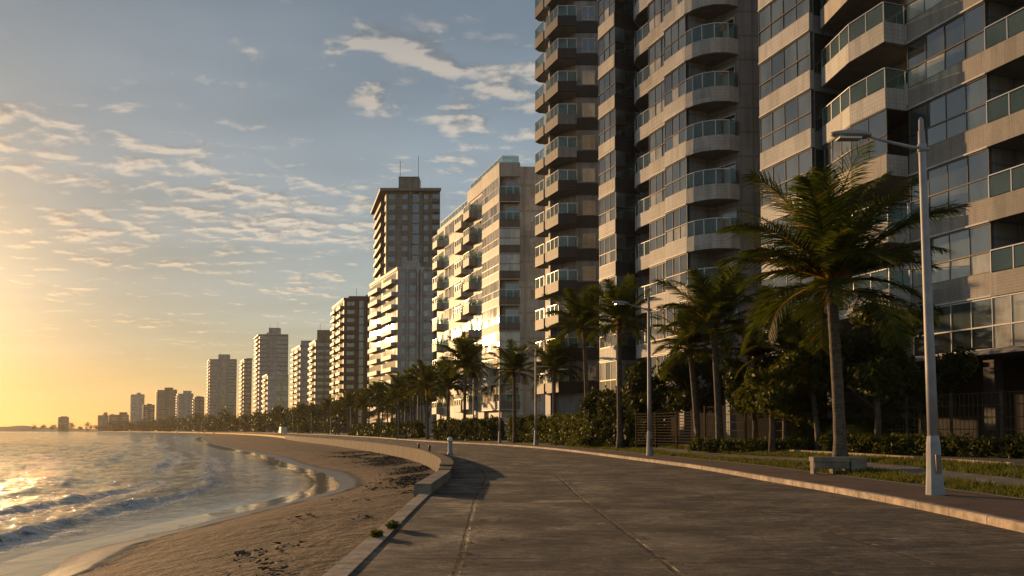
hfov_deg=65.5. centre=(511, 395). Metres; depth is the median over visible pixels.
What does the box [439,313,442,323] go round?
balcony door
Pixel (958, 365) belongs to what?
leafy tree
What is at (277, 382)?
window
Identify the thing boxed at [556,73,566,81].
balcony door
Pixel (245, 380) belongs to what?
apartment block
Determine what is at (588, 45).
window
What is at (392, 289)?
balcony window
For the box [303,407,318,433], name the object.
palm tree
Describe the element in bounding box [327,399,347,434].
palm tree
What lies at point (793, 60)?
window
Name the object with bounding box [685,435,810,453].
planting bed
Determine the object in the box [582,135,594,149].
window
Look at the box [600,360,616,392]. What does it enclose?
window
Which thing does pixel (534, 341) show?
window
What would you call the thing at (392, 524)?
weed
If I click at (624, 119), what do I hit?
window
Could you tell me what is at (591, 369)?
window
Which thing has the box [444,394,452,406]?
window
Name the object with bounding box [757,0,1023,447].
apartment tower
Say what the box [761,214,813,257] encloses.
window
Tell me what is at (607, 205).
window
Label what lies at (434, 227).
window
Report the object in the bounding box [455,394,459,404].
window
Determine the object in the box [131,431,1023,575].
promenade
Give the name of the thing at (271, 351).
apartment tower
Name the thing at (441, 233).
balcony door
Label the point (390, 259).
window
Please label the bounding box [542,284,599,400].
palm tree
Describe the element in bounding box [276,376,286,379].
window
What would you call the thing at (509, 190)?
balcony door
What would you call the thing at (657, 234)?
window
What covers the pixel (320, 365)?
apartment tower
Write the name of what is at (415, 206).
window
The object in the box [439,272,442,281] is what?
balcony door
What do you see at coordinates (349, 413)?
palm tree
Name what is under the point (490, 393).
window
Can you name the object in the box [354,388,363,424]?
palm tree
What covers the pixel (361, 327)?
window
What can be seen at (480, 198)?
window
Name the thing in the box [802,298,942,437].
leafy tree
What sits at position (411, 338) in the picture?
window
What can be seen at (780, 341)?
palm tree
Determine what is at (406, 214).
apartment tower
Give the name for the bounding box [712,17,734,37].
balcony door
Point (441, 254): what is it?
balcony door
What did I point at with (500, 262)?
window
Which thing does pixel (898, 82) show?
balcony door
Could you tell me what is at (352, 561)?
sea kerb
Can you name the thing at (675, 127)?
window
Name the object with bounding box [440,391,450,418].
lamp post
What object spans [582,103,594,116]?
window
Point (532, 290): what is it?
window
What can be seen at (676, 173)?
window
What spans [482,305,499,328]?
window
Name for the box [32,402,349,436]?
distant woods
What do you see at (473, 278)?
balcony door
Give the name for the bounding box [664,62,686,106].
window
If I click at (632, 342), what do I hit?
window
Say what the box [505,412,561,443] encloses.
hedge
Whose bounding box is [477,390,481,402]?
window
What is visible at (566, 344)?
balcony door
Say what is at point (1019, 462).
ground
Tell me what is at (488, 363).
window
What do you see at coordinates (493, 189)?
window
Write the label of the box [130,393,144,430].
apartment block
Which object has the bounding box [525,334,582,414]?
palm tree
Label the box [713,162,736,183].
balcony door
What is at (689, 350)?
palm tree
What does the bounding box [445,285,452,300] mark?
window
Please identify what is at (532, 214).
window
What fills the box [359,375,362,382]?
window
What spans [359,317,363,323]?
window
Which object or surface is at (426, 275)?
window
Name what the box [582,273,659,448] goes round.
palm tree
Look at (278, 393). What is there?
window
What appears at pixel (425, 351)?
window
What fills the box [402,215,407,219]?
window
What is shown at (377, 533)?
weed
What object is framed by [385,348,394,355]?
balcony window
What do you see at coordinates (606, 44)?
window
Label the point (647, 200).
balcony door
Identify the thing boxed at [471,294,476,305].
balcony door
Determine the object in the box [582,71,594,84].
window
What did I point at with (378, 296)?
balcony window
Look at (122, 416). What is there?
apartment block
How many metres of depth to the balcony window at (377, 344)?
212.74 m
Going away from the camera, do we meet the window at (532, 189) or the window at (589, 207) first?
the window at (589, 207)
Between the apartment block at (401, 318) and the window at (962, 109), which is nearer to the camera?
the window at (962, 109)
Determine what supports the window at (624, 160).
in the apartment tower at (679, 123)
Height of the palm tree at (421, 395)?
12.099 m
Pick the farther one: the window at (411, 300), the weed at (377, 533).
the window at (411, 300)
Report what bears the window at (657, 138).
in the apartment tower at (679, 123)
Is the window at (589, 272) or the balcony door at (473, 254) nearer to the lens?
the window at (589, 272)
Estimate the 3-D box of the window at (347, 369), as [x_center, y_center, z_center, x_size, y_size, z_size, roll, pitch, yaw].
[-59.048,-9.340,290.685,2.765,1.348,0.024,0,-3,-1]
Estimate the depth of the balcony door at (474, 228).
102.09 m
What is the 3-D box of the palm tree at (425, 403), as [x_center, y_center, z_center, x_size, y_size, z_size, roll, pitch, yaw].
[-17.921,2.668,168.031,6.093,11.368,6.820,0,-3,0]
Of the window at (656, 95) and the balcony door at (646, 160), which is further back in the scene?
the balcony door at (646, 160)
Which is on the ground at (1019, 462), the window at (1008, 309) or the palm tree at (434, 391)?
the palm tree at (434, 391)
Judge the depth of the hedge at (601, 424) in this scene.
52.17 m
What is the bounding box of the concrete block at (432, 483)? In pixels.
[414,470,450,496]
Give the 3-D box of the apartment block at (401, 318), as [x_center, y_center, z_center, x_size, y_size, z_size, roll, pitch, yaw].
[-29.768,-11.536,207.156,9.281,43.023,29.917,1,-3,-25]
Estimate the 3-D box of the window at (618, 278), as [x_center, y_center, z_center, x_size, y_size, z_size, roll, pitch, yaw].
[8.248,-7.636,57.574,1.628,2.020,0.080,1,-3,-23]
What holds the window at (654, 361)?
in the apartment tower at (679, 123)
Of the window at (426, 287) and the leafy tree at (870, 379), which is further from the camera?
the window at (426, 287)
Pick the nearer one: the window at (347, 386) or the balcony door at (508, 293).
the balcony door at (508, 293)
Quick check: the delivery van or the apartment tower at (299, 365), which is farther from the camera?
the apartment tower at (299, 365)
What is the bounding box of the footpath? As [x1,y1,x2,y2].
[424,437,1023,487]
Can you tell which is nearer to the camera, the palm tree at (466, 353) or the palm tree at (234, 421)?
the palm tree at (466, 353)
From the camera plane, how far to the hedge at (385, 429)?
139.49 m
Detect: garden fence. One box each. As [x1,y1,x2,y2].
[635,411,694,448]
[704,401,857,440]
[865,390,1023,453]
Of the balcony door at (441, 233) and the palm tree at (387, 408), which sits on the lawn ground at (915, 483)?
the palm tree at (387, 408)
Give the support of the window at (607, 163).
in the apartment tower at (679, 123)
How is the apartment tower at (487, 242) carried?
on the ground at (1019, 462)
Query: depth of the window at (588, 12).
73.86 m
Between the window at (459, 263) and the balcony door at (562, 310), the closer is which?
the balcony door at (562, 310)
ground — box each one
[162,431,1023,498]
[212,431,1023,466]
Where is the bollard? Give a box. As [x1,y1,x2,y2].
[447,437,452,454]
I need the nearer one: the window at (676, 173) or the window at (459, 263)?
the window at (676, 173)
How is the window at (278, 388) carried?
in the apartment block at (274, 390)
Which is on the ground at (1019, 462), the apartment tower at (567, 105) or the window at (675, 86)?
the apartment tower at (567, 105)
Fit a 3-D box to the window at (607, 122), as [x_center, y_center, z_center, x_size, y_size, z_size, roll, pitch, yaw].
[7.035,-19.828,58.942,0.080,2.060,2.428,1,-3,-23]
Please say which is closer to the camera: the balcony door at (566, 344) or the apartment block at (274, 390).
the balcony door at (566, 344)
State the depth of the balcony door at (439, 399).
116.03 m
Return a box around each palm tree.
[230,418,238,431]
[239,414,249,432]
[275,412,286,426]
[289,407,304,432]
[293,403,308,433]
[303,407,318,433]
[316,405,332,432]
[318,396,335,433]
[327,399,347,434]
[327,403,342,433]
[335,389,359,433]
[342,403,357,430]
[350,391,372,423]
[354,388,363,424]
[359,387,375,423]
[362,380,386,419]
[366,381,387,422]
[370,399,390,422]
[376,370,416,434]
[377,387,405,423]
[383,382,408,421]
[393,367,425,437]
[393,401,414,421]
[402,393,428,420]
[403,393,414,421]
[406,359,446,438]
[409,365,430,423]
[416,396,434,432]
[419,394,436,412]
[420,372,441,399]
[425,356,473,418]
[428,397,436,410]
[437,331,496,441]
[449,345,480,379]
[488,339,534,442]
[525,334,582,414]
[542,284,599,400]
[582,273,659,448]
[651,261,767,440]
[651,305,728,440]
[711,140,970,456]
[720,283,845,441]
[762,320,859,450]
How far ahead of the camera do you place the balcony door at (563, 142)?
74.26 m
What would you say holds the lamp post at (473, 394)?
on the footpath
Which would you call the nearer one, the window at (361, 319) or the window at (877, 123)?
the window at (877, 123)
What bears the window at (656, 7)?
in the apartment tower at (679, 123)
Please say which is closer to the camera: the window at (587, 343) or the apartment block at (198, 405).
the window at (587, 343)
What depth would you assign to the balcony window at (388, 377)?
201.96 m
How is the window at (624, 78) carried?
in the apartment tower at (679, 123)
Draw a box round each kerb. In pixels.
[231,432,1023,532]
[322,494,429,575]
[666,443,1014,465]
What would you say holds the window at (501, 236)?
in the apartment tower at (487, 242)
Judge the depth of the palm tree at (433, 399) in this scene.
143.21 m
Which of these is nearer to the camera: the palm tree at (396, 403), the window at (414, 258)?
the palm tree at (396, 403)
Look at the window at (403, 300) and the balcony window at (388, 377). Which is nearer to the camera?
the window at (403, 300)
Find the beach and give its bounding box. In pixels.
[11,431,435,575]
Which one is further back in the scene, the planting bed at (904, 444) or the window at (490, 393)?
the window at (490, 393)
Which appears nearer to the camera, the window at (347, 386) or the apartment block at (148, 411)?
the window at (347, 386)
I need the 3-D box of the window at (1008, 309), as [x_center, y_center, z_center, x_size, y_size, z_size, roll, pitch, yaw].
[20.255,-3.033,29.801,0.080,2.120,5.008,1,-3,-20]
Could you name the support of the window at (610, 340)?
in the apartment tower at (679, 123)
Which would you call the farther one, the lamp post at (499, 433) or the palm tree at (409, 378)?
the palm tree at (409, 378)
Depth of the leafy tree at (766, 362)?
36.81 m
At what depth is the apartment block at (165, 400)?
1020.76 m
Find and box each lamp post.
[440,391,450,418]
[460,378,474,416]
[483,366,500,442]
[515,348,537,444]
[612,296,652,455]
[830,117,944,494]
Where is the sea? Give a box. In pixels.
[0,431,338,575]
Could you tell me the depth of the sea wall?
55.50 m
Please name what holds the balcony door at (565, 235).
in the apartment tower at (567, 105)
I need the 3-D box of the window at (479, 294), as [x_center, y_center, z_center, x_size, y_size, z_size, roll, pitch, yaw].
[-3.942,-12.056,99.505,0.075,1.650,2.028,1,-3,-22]
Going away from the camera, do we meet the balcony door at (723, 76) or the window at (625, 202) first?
the balcony door at (723, 76)
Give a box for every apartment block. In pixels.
[57,416,68,430]
[97,412,108,430]
[108,412,128,430]
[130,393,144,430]
[142,404,154,430]
[155,388,176,430]
[175,391,193,430]
[192,396,203,430]
[239,358,252,431]
[261,372,288,431]
[367,261,433,433]
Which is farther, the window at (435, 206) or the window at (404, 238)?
the window at (435, 206)
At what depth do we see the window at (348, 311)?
291.63 m
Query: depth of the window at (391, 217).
234.51 m
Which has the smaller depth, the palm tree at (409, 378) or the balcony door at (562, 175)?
the balcony door at (562, 175)
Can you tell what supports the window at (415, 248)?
in the apartment tower at (406, 214)
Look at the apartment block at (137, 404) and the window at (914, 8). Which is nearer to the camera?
the window at (914, 8)
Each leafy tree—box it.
[619,357,677,446]
[652,351,727,417]
[717,355,776,440]
[730,349,830,452]
[732,336,830,433]
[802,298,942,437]
[877,343,980,434]
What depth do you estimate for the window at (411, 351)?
195.70 m
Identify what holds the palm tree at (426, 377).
on the lawn ground at (915, 483)
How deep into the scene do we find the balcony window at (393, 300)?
201.57 m
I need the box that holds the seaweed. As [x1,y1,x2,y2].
[218,451,430,575]
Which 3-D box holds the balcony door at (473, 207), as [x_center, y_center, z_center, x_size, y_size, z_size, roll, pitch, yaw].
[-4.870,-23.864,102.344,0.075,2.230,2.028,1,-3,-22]
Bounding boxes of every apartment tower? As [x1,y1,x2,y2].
[206,351,236,430]
[253,328,287,431]
[290,341,311,431]
[307,330,331,431]
[329,288,369,432]
[370,156,440,427]
[432,156,544,436]
[535,0,599,418]
[597,0,827,443]
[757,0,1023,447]
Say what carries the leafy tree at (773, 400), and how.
on the lawn ground at (915, 483)
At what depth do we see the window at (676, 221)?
51.25 m
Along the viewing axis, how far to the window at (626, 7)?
58.49 m
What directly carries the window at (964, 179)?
in the apartment tower at (950, 73)
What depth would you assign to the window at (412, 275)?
196.51 m
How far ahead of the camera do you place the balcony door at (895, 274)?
38.33 m
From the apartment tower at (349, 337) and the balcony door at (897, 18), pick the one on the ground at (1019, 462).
the apartment tower at (349, 337)
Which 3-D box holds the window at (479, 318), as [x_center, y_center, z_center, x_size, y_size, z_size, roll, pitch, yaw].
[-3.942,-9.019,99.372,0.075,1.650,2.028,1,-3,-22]
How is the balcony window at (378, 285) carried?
in the apartment block at (401, 318)
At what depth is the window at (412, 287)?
196.37 m
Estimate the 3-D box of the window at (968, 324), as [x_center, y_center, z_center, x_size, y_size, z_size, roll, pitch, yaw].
[18.783,-2.848,34.033,0.080,2.120,3.978,1,-3,-20]
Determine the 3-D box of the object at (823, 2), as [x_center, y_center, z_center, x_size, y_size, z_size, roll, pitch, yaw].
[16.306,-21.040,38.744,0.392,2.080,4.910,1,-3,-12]
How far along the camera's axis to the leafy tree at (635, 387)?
48.03 m
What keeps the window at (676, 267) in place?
in the apartment tower at (679, 123)
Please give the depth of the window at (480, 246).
99.83 m
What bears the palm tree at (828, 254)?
on the lawn ground at (915, 483)
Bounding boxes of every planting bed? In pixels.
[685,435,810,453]
[815,431,975,456]
[966,431,1023,458]
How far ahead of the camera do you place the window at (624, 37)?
58.37 m
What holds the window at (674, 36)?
in the apartment tower at (679, 123)
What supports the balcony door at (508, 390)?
in the apartment tower at (487, 242)
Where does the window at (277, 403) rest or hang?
in the apartment block at (274, 390)
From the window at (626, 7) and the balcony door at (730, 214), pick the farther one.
the window at (626, 7)
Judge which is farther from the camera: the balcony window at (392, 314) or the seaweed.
the balcony window at (392, 314)
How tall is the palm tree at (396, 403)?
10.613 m
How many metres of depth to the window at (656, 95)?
54.18 m
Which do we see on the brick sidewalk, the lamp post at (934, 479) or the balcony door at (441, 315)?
the lamp post at (934, 479)
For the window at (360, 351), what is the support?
in the apartment tower at (349, 337)
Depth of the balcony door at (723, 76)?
50.17 m
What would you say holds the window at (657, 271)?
in the apartment tower at (679, 123)
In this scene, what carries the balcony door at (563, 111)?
in the apartment tower at (567, 105)
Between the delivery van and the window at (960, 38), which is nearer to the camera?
the window at (960, 38)
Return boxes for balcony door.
[438,397,441,406]
[439,231,442,239]
[439,251,442,260]
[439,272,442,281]
[439,293,442,302]
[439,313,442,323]
[439,334,442,343]
[471,199,476,209]
[471,223,476,233]
[471,247,476,257]
[471,270,476,281]
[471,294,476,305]
[471,318,476,329]
[471,390,476,401]
[505,283,518,296]
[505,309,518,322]
[505,387,518,400]
[506,181,518,193]
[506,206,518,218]
[546,370,548,390]
[556,9,567,15]
[556,41,567,48]
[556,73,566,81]
[557,107,566,113]
[557,138,566,146]
[557,170,566,179]
[557,202,567,213]
[557,235,567,246]
[557,268,567,279]
[557,301,568,312]
[557,334,568,347]
[644,156,648,167]
[644,198,648,210]
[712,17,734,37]
[713,113,735,134]
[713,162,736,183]
[719,65,734,86]
[720,210,736,232]
[722,309,737,327]
[855,71,907,106]
[856,200,910,238]
[857,264,911,302]
[885,8,905,40]
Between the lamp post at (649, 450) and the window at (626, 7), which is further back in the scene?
the window at (626, 7)
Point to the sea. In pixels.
(63, 495)
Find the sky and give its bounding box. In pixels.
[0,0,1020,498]
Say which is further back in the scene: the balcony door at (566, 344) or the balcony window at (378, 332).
the balcony window at (378, 332)
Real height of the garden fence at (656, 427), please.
2.060 m
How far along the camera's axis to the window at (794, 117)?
42.92 m
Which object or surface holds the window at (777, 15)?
in the apartment tower at (950, 73)
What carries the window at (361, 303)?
in the apartment tower at (349, 337)
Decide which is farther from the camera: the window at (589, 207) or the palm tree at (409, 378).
the palm tree at (409, 378)
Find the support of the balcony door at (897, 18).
in the apartment tower at (950, 73)
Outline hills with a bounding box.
[0,426,97,430]
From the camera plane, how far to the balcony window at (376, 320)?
213.16 m
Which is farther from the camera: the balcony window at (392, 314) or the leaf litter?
the balcony window at (392, 314)
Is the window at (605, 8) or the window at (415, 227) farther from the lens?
the window at (415, 227)
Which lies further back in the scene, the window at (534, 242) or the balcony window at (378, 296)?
the balcony window at (378, 296)
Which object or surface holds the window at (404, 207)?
in the apartment tower at (406, 214)
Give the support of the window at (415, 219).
in the apartment tower at (406, 214)
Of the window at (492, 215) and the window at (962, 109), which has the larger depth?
the window at (492, 215)
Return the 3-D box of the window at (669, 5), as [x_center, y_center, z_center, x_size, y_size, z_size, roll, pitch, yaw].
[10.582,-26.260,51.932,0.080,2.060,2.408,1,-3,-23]
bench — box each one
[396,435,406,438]
[809,457,866,474]
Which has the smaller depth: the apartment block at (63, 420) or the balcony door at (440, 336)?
the balcony door at (440, 336)
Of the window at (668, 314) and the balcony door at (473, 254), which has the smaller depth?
the window at (668, 314)
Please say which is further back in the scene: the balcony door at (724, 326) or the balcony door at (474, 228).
the balcony door at (474, 228)
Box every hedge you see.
[348,419,425,438]
[431,415,506,440]
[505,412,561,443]
[546,410,591,447]
[577,382,670,447]
[792,399,925,450]
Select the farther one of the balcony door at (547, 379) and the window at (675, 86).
the balcony door at (547, 379)
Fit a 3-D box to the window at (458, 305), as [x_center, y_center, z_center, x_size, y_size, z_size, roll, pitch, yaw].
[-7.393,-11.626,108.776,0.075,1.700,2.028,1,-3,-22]
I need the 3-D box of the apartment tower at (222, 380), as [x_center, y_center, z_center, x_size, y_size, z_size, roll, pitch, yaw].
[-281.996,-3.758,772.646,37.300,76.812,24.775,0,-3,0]
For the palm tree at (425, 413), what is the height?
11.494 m
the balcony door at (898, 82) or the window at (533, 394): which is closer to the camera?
the balcony door at (898, 82)
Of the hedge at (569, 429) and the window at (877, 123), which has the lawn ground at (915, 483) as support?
the hedge at (569, 429)
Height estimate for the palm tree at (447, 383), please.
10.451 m
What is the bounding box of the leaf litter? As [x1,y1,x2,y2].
[441,453,1011,575]
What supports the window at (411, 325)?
in the apartment block at (401, 318)
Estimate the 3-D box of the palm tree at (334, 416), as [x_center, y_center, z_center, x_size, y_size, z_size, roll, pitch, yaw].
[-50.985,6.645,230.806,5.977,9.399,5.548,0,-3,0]
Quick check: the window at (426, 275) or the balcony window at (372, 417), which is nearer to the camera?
the window at (426, 275)
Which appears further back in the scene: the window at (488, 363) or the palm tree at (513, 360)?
the window at (488, 363)
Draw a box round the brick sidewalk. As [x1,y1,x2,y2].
[159,431,1023,520]
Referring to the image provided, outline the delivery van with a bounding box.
[279,427,286,433]
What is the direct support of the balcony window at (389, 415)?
in the apartment block at (401, 318)
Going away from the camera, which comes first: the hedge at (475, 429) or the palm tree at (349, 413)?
the hedge at (475, 429)
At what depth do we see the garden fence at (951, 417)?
28.45 m
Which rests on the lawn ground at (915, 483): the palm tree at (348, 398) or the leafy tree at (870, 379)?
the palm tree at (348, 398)
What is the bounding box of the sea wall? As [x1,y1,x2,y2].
[285,435,452,475]
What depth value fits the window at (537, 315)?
93.92 m
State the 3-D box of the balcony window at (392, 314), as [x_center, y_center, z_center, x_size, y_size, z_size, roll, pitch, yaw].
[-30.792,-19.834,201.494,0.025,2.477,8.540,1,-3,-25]
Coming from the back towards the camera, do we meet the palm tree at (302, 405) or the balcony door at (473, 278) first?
the palm tree at (302, 405)
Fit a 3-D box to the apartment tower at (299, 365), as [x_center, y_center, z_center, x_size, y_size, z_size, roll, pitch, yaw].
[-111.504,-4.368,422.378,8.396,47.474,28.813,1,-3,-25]
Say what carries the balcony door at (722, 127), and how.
in the apartment tower at (679, 123)
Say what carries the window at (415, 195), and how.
in the apartment tower at (406, 214)
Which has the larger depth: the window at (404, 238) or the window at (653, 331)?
the window at (404, 238)
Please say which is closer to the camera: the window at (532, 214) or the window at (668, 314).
the window at (668, 314)
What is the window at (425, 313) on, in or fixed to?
in the apartment block at (401, 318)
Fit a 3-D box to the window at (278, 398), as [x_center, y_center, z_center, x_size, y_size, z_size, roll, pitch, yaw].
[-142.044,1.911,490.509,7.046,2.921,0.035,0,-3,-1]
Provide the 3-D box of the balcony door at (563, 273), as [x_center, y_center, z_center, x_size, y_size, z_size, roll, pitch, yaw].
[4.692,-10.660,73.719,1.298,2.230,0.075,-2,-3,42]
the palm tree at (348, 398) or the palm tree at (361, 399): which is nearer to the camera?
the palm tree at (361, 399)
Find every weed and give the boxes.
[369,528,384,536]
[385,518,400,529]
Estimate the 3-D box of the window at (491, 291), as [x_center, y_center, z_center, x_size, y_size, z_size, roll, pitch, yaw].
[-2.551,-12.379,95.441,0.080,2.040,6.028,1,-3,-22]
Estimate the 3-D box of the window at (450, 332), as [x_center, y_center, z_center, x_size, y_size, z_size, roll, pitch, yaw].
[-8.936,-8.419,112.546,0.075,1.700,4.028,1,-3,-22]
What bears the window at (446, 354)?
in the apartment tower at (487, 242)
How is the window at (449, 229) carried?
in the apartment tower at (487, 242)
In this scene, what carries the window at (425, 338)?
in the apartment block at (401, 318)
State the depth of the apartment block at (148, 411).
1120.17 m
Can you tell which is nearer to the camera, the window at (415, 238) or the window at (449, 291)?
the window at (449, 291)
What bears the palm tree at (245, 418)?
on the brick sidewalk
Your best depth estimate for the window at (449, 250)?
112.90 m
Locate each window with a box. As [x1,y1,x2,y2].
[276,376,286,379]
[276,381,286,384]
[276,386,286,390]
[276,391,286,395]
[276,396,286,400]
[276,402,286,405]
[346,368,353,371]
[346,385,353,388]
[347,310,354,313]
[347,318,354,321]
[359,301,363,307]
[359,309,363,315]
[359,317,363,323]
[359,325,363,332]
[359,350,362,357]
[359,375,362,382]
[371,412,379,418]
[372,282,380,289]
[372,294,380,301]
[372,305,380,312]
[372,317,380,324]
[372,329,380,336]
[372,341,380,347]
[372,352,380,359]
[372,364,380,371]
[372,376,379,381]
[385,323,394,330]
[385,335,394,343]
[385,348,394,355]
[385,360,394,367]
[385,373,394,380]
[385,411,394,417]
[386,273,395,281]
[386,286,394,293]
[386,298,394,305]
[386,310,394,318]
[388,257,394,261]
[389,205,394,209]
[389,215,394,219]
[389,236,394,240]
[401,285,405,290]
[401,298,405,303]
[402,205,407,209]
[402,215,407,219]
[402,236,407,240]
[409,298,415,303]
[409,311,415,315]
[409,323,414,328]
[409,336,414,341]
[409,348,414,353]
[410,273,415,278]
[410,285,415,290]
[412,214,418,222]
[412,224,418,232]
[412,235,418,243]
[412,245,418,253]
[412,256,418,261]
[413,193,418,201]
[413,203,418,211]
[423,298,430,303]
[423,311,430,315]
[423,323,430,328]
[423,336,430,341]
[423,349,429,353]
[424,273,430,278]
[424,285,430,290]
[432,225,438,229]
[433,194,439,198]
[433,204,439,209]
[444,329,452,343]
[444,352,452,359]
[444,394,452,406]
[445,220,453,238]
[445,242,453,258]
[445,264,452,279]
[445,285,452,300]
[445,307,452,321]
[455,303,459,313]
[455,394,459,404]
[456,259,460,268]
[477,316,481,330]
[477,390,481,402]
[478,196,481,210]
[478,220,481,234]
[478,244,481,258]
[478,268,481,282]
[478,292,481,306]
[482,176,499,206]
[482,202,499,230]
[482,228,519,254]
[482,254,519,279]
[482,279,499,303]
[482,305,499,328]
[482,332,519,352]
[482,358,519,377]
[482,384,498,402]
[530,187,540,196]
[530,212,540,222]
[530,238,540,247]
[530,263,540,272]
[531,289,534,298]
[531,314,539,324]
[531,340,539,349]
[531,392,540,401]
[582,6,594,19]
[582,39,594,52]
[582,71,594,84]
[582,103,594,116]
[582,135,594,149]
[582,168,594,181]
[583,201,595,214]
[583,234,595,247]
[583,266,595,280]
[583,366,595,379]
[586,335,595,346]
[598,0,613,26]
[598,26,614,66]
[598,67,615,105]
[599,108,614,145]
[599,150,615,185]
[599,191,615,226]
[599,233,615,266]
[599,275,615,306]
[600,318,615,348]
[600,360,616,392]
[614,0,633,15]
[615,26,633,56]
[615,67,633,97]
[615,108,634,138]
[615,150,634,179]
[616,191,634,220]
[616,233,635,262]
[616,275,635,304]
[616,319,635,346]
[648,0,663,32]
[648,36,663,76]
[649,81,663,119]
[649,125,664,163]
[649,171,664,207]
[650,216,665,251]
[650,262,665,296]
[650,308,665,340]
[651,354,666,382]
[663,0,682,15]
[664,15,685,61]
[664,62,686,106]
[665,109,686,152]
[665,157,687,198]
[665,205,687,243]
[666,253,687,290]
[666,302,688,337]
[758,0,809,46]
[759,31,810,99]
[760,89,811,153]
[761,147,812,206]
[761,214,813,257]
[762,275,814,305]
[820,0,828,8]
[823,108,887,180]
[906,0,943,22]
[907,1,986,87]
[908,74,988,154]
[910,148,990,216]
[911,222,992,287]
[913,297,992,356]
[991,291,1023,348]
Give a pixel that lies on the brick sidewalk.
(1006, 507)
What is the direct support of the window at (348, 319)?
in the apartment tower at (349, 337)
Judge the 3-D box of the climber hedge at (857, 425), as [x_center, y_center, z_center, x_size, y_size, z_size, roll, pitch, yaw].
[14.072,1.325,32.708,0.891,2.329,6.074,1,-3,-31]
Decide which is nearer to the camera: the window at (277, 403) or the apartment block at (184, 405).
the window at (277, 403)
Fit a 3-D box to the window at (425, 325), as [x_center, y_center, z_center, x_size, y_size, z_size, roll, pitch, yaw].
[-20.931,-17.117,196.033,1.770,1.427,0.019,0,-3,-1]
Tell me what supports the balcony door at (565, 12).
in the apartment tower at (567, 105)
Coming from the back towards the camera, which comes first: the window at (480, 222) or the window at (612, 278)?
the window at (480, 222)
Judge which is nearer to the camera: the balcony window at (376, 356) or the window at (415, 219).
the balcony window at (376, 356)
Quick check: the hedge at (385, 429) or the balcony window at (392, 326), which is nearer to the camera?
the hedge at (385, 429)
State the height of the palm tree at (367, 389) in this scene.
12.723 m
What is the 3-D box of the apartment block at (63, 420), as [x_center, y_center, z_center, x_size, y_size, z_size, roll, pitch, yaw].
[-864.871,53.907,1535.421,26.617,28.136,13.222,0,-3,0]
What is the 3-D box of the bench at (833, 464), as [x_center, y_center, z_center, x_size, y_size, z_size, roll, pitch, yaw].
[9.210,1.984,22.529,1.440,0.500,0.500,0,-3,6]
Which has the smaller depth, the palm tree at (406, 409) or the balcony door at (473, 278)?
the balcony door at (473, 278)
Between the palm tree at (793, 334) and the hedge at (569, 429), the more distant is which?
the hedge at (569, 429)
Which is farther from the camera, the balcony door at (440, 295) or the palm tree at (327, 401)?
the palm tree at (327, 401)
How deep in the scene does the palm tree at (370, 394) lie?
159.84 m
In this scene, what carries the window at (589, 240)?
in the apartment tower at (567, 105)
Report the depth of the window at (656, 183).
53.89 m
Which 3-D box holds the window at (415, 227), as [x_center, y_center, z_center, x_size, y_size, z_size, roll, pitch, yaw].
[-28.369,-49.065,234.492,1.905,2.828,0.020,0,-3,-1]
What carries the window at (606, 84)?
in the apartment tower at (679, 123)
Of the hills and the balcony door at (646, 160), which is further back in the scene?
the hills
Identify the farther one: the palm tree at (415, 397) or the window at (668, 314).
the palm tree at (415, 397)
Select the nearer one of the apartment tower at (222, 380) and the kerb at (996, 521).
the kerb at (996, 521)
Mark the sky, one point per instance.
(183, 182)
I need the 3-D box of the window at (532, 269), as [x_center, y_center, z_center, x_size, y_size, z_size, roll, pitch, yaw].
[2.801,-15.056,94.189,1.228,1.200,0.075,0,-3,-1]
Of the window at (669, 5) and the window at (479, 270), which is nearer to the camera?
the window at (669, 5)
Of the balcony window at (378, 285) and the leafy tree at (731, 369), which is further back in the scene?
the balcony window at (378, 285)
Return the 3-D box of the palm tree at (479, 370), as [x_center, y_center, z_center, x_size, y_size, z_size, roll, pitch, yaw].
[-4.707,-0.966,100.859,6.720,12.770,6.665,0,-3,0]
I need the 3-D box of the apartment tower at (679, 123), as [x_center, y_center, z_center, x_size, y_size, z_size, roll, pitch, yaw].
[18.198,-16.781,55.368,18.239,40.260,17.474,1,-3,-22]
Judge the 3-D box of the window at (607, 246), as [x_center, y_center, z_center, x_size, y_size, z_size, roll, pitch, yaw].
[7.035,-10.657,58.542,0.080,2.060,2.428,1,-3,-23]
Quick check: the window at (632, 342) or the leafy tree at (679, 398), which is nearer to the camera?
the leafy tree at (679, 398)
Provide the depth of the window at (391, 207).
234.62 m
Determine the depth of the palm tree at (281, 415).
347.79 m
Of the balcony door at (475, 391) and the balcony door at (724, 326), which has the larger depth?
the balcony door at (475, 391)
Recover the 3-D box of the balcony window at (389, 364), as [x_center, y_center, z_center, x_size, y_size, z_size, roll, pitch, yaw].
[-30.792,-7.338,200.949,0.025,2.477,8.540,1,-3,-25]

